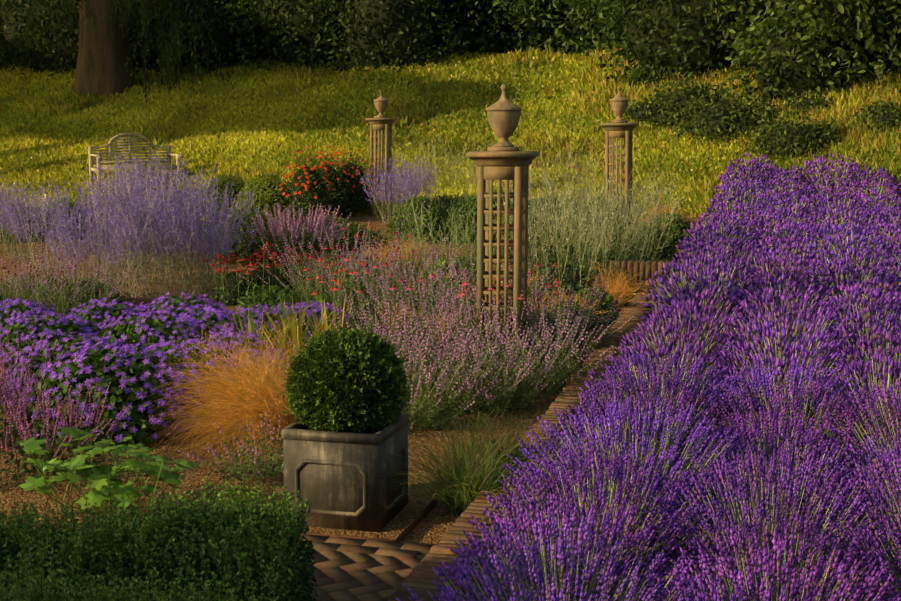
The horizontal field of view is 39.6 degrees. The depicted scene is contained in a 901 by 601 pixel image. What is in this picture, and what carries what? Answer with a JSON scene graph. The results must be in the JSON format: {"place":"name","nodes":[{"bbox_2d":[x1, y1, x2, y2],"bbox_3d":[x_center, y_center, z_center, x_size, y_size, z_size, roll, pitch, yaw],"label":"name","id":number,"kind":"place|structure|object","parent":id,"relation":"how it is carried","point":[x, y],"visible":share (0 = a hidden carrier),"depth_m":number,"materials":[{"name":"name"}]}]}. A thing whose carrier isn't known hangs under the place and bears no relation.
{"place":"outdoors","nodes":[
{"label":"outdoors","id":0,"kind":"place"},
{"bbox_2d":[0,14,899,572],"bbox_3d":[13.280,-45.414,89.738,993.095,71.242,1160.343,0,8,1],"label":"ground","id":1,"kind":"structure","parent":0,"point":[434,524],"depth_m":9.06,"materials":[{"name":"brown soil"}]},
{"bbox_2d":[26,0,222,97],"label":"tree trunks and limbs","id":2,"kind":"object","parent":1,"relation":"on","point":[102,58],"visible":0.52,"depth_m":43.19,"materials":[{"name":"brown plant"}]},
{"bbox_2d":[88,133,181,187],"bbox_3d":[-8.285,-3.704,32.890,2.225,1.394,0.886,-5,9,-32],"label":"garden bench","id":3,"kind":"object","parent":1,"relation":"on","point":[130,156],"visible":0.83,"depth_m":33.08,"materials":[{"name":"brown wood"}]},
{"bbox_2d":[281,413,409,531],"bbox_3d":[-0.627,1.019,7.628,0.616,0.580,0.616,2,8,15],"label":"lead planter","id":4,"kind":"object","parent":1,"relation":"on","point":[341,480],"visible":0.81,"depth_m":7.35,"materials":[{"name":"grey metal"}]},
{"bbox_2d":[302,424,387,433],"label":"planter soil","id":5,"kind":"structure","parent":4,"relation":"in","point":[373,432],"depth_m":7.57,"materials":[{"name":"brown soil"}]},
{"bbox_2d":[306,495,437,541],"bbox_3d":[-0.849,1.297,7.625,1.352,0.076,0.892,2,8,15],"label":"steel edging","id":6,"kind":"object","parent":1,"relation":"on","point":[410,527],"visible":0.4,"depth_m":7.23,"materials":[{"name":"brown metal"}]},
{"bbox_2d":[365,118,396,204],"bbox_3d":[-1.526,-2.985,27.628,0.570,2.066,0.570,1,8,11],"label":"obelisk trellis","id":7,"kind":"object","parent":1,"relation":"on","point":[380,125],"visible":0.52,"depth_m":27.43,"materials":[{"name":"brown wood"}]},
{"bbox_2d":[374,90,388,117],"bbox_3d":[-1.522,-4.309,27.457,0.329,0.610,0.329,0,8,1],"label":"urn finial","id":8,"kind":"object","parent":7,"relation":"on","point":[380,102],"visible":1,"depth_m":27.37,"materials":[{"name":"stone"}]},
{"bbox_2d":[136,200,683,516],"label":"border grasses","id":9,"kind":"object","parent":1,"relation":"on","point":[257,396],"visible":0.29,"depth_m":9.23,"materials":[{"name":"orange plant"}]},
{"bbox_2d":[399,541,436,559],"bbox_3d":[-0.122,1.007,8.586,1.740,0.480,15.999,2,8,15],"label":"path mortar bed","id":10,"kind":"object","parent":1,"relation":"on","point":[420,556],"depth_m":7.05,"materials":[{"name":"concrete"}]},
{"bbox_2d":[169,259,696,600],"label":"brick path","id":11,"kind":"structure","parent":1,"relation":"on","point":[349,569],"depth_m":6.85,"materials":[{"name":"brown brick"}]},
{"bbox_2d":[0,43,900,216],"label":"lawn grass","id":12,"kind":"structure","parent":1,"relation":"on","point":[283,127],"depth_m":36.23,"materials":[{"name":"green plant"}]},
{"bbox_2d":[0,0,900,162],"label":"foliage","id":13,"kind":"object","parent":1,"relation":"on","point":[766,21],"visible":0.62,"depth_m":36.99,"materials":[{"name":"green plant"}]},
{"bbox_2d":[0,0,900,600],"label":"shrubs","id":14,"kind":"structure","parent":1,"relation":"on","point":[436,42],"depth_m":32.93,"materials":[{"name":"green plant"}]},
{"bbox_2d":[0,47,900,600],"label":"flowering plants","id":15,"kind":"object","parent":1,"relation":"on","point":[846,471],"depth_m":9.44,"materials":[{"name":"purple plant"}]},
{"bbox_2d":[466,151,539,370],"bbox_3d":[0.488,-0.349,11.631,0.570,2.066,0.570,2,8,14],"label":"obelisk trellis","id":16,"kind":"object","parent":1,"relation":"on","point":[500,166],"visible":0.83,"depth_m":11.44,"materials":[{"name":"brown wood"}]},
{"bbox_2d":[486,84,521,150],"bbox_3d":[0.489,-1.674,11.455,0.330,0.610,0.330,0,8,1],"label":"urn finial","id":17,"kind":"object","parent":16,"relation":"on","point":[503,113],"visible":1,"depth_m":11.37,"materials":[{"name":"stone"}]},
{"bbox_2d":[600,123,637,229],"bbox_3d":[2.911,-2.044,21.733,0.570,2.066,0.570,2,8,18],"label":"obelisk trellis","id":18,"kind":"object","parent":1,"relation":"on","point":[618,130],"visible":0.52,"depth_m":21.50,"materials":[{"name":"brown wood"}]},
{"bbox_2d":[610,87,628,122],"bbox_3d":[2.907,-3.369,21.562,0.330,0.610,0.330,0,8,1],"label":"urn finial","id":19,"kind":"object","parent":18,"relation":"on","point":[619,103],"visible":0.98,"depth_m":21.47,"materials":[{"name":"stone"}]},
{"bbox_2d":[467,171,900,600],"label":"lavender bed soil","id":20,"kind":"structure","parent":1,"relation":"on","point":[898,181],"depth_m":6.84,"materials":[{"name":"brown soil"}]}
]}

